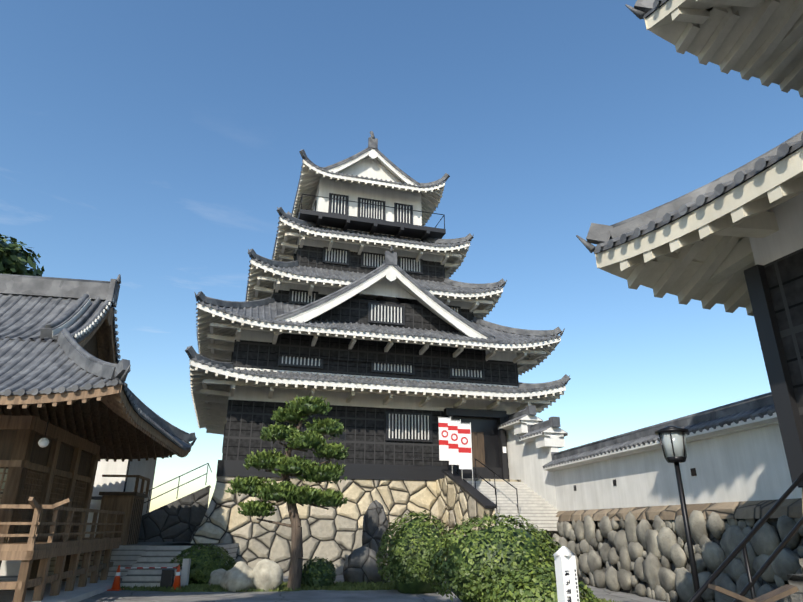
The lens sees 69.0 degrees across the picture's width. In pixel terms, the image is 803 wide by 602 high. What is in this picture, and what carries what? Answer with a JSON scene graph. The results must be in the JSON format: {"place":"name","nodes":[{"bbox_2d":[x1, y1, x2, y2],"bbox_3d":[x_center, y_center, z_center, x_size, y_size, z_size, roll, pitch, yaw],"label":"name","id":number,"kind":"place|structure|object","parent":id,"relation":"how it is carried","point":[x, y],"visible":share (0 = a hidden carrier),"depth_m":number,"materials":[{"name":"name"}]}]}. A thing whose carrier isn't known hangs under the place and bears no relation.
{"place":"outdoors","nodes":[
{"label":"outdoors","id":0,"kind":"place"},
{"bbox_2d":[0,234,44,276],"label":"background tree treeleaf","id":1,"kind":"object","parent":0,"point":[26,257],"visible":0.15,"depth_m":26.52,"materials":[{"name":"green plant"}]},
{"bbox_2d":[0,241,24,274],"bbox_3d":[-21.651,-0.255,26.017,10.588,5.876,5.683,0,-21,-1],"label":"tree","id":2,"kind":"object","parent":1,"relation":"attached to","point":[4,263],"visible":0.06,"depth_m":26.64,"materials":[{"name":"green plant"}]},
{"bbox_2d":[138,463,211,541],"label":"stair wall","id":3,"kind":"structure","parent":0,"point":[180,520],"depth_m":25.39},
{"bbox_2d":[173,544,235,573],"bbox_3d":[-6.827,8.912,20.194,2.166,0.981,2.089,0,-21,-1],"label":"bush","id":4,"kind":"object","parent":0,"point":[200,561],"visible":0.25,"depth_m":19.72,"materials":[{"name":"green plant"}]},
{"bbox_2d":[0,575,665,601],"bbox_3d":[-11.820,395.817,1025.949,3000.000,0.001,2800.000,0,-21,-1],"label":"ground","id":5,"kind":"structure","parent":0,"point":[298,596],"depth_m":16.34,"materials":[{"name":"grey asphalt"}]},
{"bbox_2d":[0,415,149,601],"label":"shrine","id":6,"kind":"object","parent":5,"relation":"on","point":[51,501],"depth_m":16.46,"materials":[{"name":"brown wood"}]},
{"bbox_2d":[0,468,7,491],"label":"pale shrine panel","id":7,"kind":"object","parent":6,"relation":"attached to","point":[5,476],"depth_m":14.93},
{"bbox_2d":[38,438,48,447],"bbox_3d":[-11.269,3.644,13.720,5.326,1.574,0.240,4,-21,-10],"label":"lamp","id":8,"kind":"object","parent":6,"relation":"attached to","point":[43,442],"visible":1,"depth_m":14.24,"materials":[{"name":"white glass"}]},
{"bbox_2d":[0,307,190,461],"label":"roof eaves","id":9,"kind":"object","parent":6,"relation":"on","point":[111,423],"depth_m":21.62,"materials":[{"name":"brown wood"}]},
{"bbox_2d":[52,299,120,361],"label":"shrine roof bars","id":10,"kind":"object","parent":9,"relation":"attached to","point":[73,320],"visible":0.71,"depth_m":18.30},
{"bbox_2d":[0,274,196,450],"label":"tiled roof","id":11,"kind":"structure","parent":6,"relation":"on","point":[36,357],"depth_m":16.95,"materials":[{"name":"grey tile"}]},
{"bbox_2d":[0,457,190,587],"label":"wall","id":12,"kind":"structure","parent":5,"relation":"on","point":[143,468],"depth_m":24.52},
{"bbox_2d":[91,456,168,499],"bbox_3d":[-14.556,7.669,25.880,6.900,2.250,4.100,0,-21,-1],"label":"tile","id":13,"kind":"object","parent":12,"relation":"on","point":[96,497],"visible":0.15,"depth_m":23.62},
{"bbox_2d":[47,542,238,587],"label":"back steps","id":14,"kind":"structure","parent":5,"relation":"on","point":[151,554],"depth_m":20.48,"materials":[{"name":"grey stone"}]},
{"bbox_2d":[107,565,180,590],"bbox_3d":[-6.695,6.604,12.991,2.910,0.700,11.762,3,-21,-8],"label":"traffic cone","id":15,"kind":"object","parent":5,"relation":"on","point":[116,584],"visible":0.79,"depth_m":18.02,"materials":[{"name":"orange plastic"}]},
{"bbox_2d":[115,567,179,575],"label":"white traffic cones","id":16,"kind":"object","parent":15,"relation":"on","point":[118,573],"visible":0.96,"depth_m":18.19,"materials":[{"name":"white plastic"}]},
{"bbox_2d":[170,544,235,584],"bbox_3d":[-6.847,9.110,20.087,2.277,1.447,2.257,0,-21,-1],"label":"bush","id":17,"kind":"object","parent":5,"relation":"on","point":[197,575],"depth_m":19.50,"materials":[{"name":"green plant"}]},
{"bbox_2d":[208,559,282,591],"bbox_3d":[-5.210,8.677,18.383,3.167,1.103,1.376,-15,-26,34],"label":"rock","id":18,"kind":"object","parent":5,"relation":"on","point":[266,574],"visible":0.81,"depth_m":17.76,"materials":[{"name":"grey stone"}]},
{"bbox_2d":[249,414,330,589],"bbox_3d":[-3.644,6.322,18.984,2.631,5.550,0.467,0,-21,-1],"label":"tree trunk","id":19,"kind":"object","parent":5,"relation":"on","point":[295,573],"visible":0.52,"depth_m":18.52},
{"bbox_2d":[225,394,348,516],"bbox_3d":[-3.692,5.087,19.348,3.908,3.899,1.754,0,-21,-1],"label":"pine foliage","id":20,"kind":"object","parent":19,"relation":"attached to","point":[279,417],"visible":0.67,"depth_m":18.99,"materials":[{"name":"green plant"}]},
{"bbox_2d":[301,556,336,587],"bbox_3d":[-2.705,8.766,18.779,1.228,1.010,1.236,0,-21,-1],"label":"bush","id":21,"kind":"object","parent":5,"relation":"on","point":[308,579],"visible":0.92,"depth_m":18.43,"materials":[{"name":"green plant"}]},
{"bbox_2d":[343,500,389,583],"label":"dark rocks","id":22,"kind":"object","parent":5,"relation":"on","point":[360,564],"visible":0.46,"depth_m":20.24,"materials":[{"name":"grey stone"}]},
{"bbox_2d":[376,510,450,593],"bbox_3d":[0.482,7.791,17.893,2.542,2.616,2.547,0,-21,-1],"label":"bush","id":23,"kind":"object","parent":5,"relation":"on","point":[387,568],"depth_m":17.18,"materials":[{"name":"green plant"}]},
{"bbox_2d":[426,513,561,601],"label":"bush","id":24,"kind":"object","parent":5,"relation":"on","point":[468,586],"depth_m":13.54,"materials":[{"name":"green plant"}]},
{"bbox_2d":[481,564,602,601],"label":"bush","id":25,"kind":"object","parent":5,"relation":"on","point":[530,595],"depth_m":9.65,"materials":[{"name":"green plant"}]},
{"bbox_2d":[553,546,579,601],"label":"signpost","id":26,"kind":"object","parent":5,"relation":"on","point":[564,559],"visible":1,"depth_m":4.68,"materials":[{"name":"white wood"}]},
{"bbox_2d":[565,569,578,601],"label":"lettering","id":27,"kind":"object","parent":26,"relation":"attached to","point":[568,590],"visible":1,"depth_m":4.63,"materials":[{"name":"black paint"}]},
{"bbox_2d":[535,510,802,601],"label":"stone wall","id":28,"kind":"structure","parent":5,"relation":"on","point":[658,543],"depth_m":15.24,"materials":[{"name":"grey stone"}]},
{"bbox_2d":[538,413,802,601],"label":"wall","id":29,"kind":"structure","parent":5,"relation":"on","point":[740,461],"depth_m":15.70,"materials":[{"name":"white paint"}]},
{"bbox_2d":[543,392,775,467],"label":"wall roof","id":30,"kind":"structure","parent":29,"relation":"on","point":[752,408],"depth_m":16.32,"materials":[{"name":"grey tile"}]},
{"bbox_2d":[556,498,802,520],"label":"wall coping","id":31,"kind":"object","parent":29,"relation":"attached to","point":[791,508],"visible":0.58,"depth_m":14.85,"materials":[{"name":"brown stone"}]},
{"bbox_2d":[655,426,701,601],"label":"lamp post","id":32,"kind":"object","parent":5,"relation":"on","point":[677,460],"depth_m":7.30,"materials":[{"name":"black metal"}]},
{"bbox_2d":[576,0,802,253],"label":"tiled roof","id":33,"kind":"structure","parent":5,"relation":"on","point":[604,237],"depth_m":9.31,"materials":[{"name":"grey tile"}]},
{"bbox_2d":[708,584,798,601],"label":"wooden railing","id":34,"kind":"object","parent":5,"relation":"on","point":[781,592],"visible":1,"depth_m":3.41,"materials":[{"name":"brown wood"}]},
{"bbox_2d":[121,581,618,601],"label":"verge grass","id":35,"kind":"structure","parent":0,"point":[339,586],"depth_m":17.98,"materials":[{"name":"green plant"}]},
{"bbox_2d":[190,148,567,575],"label":"castle","id":36,"kind":"structure","parent":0,"point":[529,457],"depth_m":27.54,"materials":[{"name":"black wood"}]},
{"bbox_2d":[190,154,563,434],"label":"roof eaves","id":37,"kind":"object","parent":36,"relation":"attached to","point":[210,389],"depth_m":29.98,"materials":[{"name":"white paint"}]},
{"bbox_2d":[185,131,570,438],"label":"tiled roofs","id":38,"kind":"structure","parent":36,"relation":"on","point":[270,310],"depth_m":29.43,"materials":[{"name":"grey tile"}]},
{"bbox_2d":[282,195,481,439],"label":"window bars","id":39,"kind":"object","parent":36,"relation":"attached to","point":[384,321],"visible":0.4,"depth_m":29.56,"materials":[{"name":"white wood"}]},
{"bbox_2d":[280,196,499,467],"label":"windows","id":40,"kind":"structure","parent":36,"relation":"in","point":[488,427],"depth_m":29.02,"materials":[{"name":"black wood"}]},
{"bbox_2d":[440,417,472,482],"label":"banner poles","id":41,"kind":"object","parent":36,"relation":"attached to","point":[471,445],"visible":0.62,"depth_m":25.39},
{"bbox_2d":[438,418,471,468],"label":"banners","id":42,"kind":"object","parent":41,"relation":"hanging from","point":[456,457],"visible":0.98,"depth_m":25.62,"materials":[{"name":"white fabric"}]},
{"bbox_2d":[439,423,470,452],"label":"banner markings","id":43,"kind":"object","parent":41,"relation":"hanging from","point":[455,446],"visible":0.88,"depth_m":25.75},
{"bbox_2d":[0,0,802,511],"label":"sky","id":44,"kind":"structure","parent":0,"point":[154,144],"materials":[{"name":"blue"}]},
{"bbox_2d":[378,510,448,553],"bbox_3d":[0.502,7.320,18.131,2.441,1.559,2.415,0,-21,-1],"label":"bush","id":45,"kind":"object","parent":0,"point":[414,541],"visible":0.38,"depth_m":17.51,"materials":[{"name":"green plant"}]},
{"bbox_2d":[467,478,560,530],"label":"castle steps","id":46,"kind":"structure","parent":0,"point":[537,510],"depth_m":24.23,"materials":[{"name":"grey stone"}]},
{"bbox_2d":[574,468,696,490],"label":"wall loopholes","id":47,"kind":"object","parent":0,"point":[693,471],"depth_m":15.85,"materials":[{"name":"black"}]},
{"bbox_2d":[595,0,802,315],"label":"roof eaves","id":48,"kind":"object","parent":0,"point":[704,255],"visible":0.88,"depth_m":9.89,"materials":[{"name":"white paint"}]},
{"bbox_2d":[688,473,802,601],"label":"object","id":49,"kind":"structure","parent":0,"point":[743,548],"depth_m":6.71,"materials":[{"name":"black metal"}]},
{"bbox_2d":[744,192,802,487],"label":"building wall","id":50,"kind":"structure","parent":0,"point":[783,395],"depth_m":8.19,"materials":[{"name":"white paint"}]}
]}

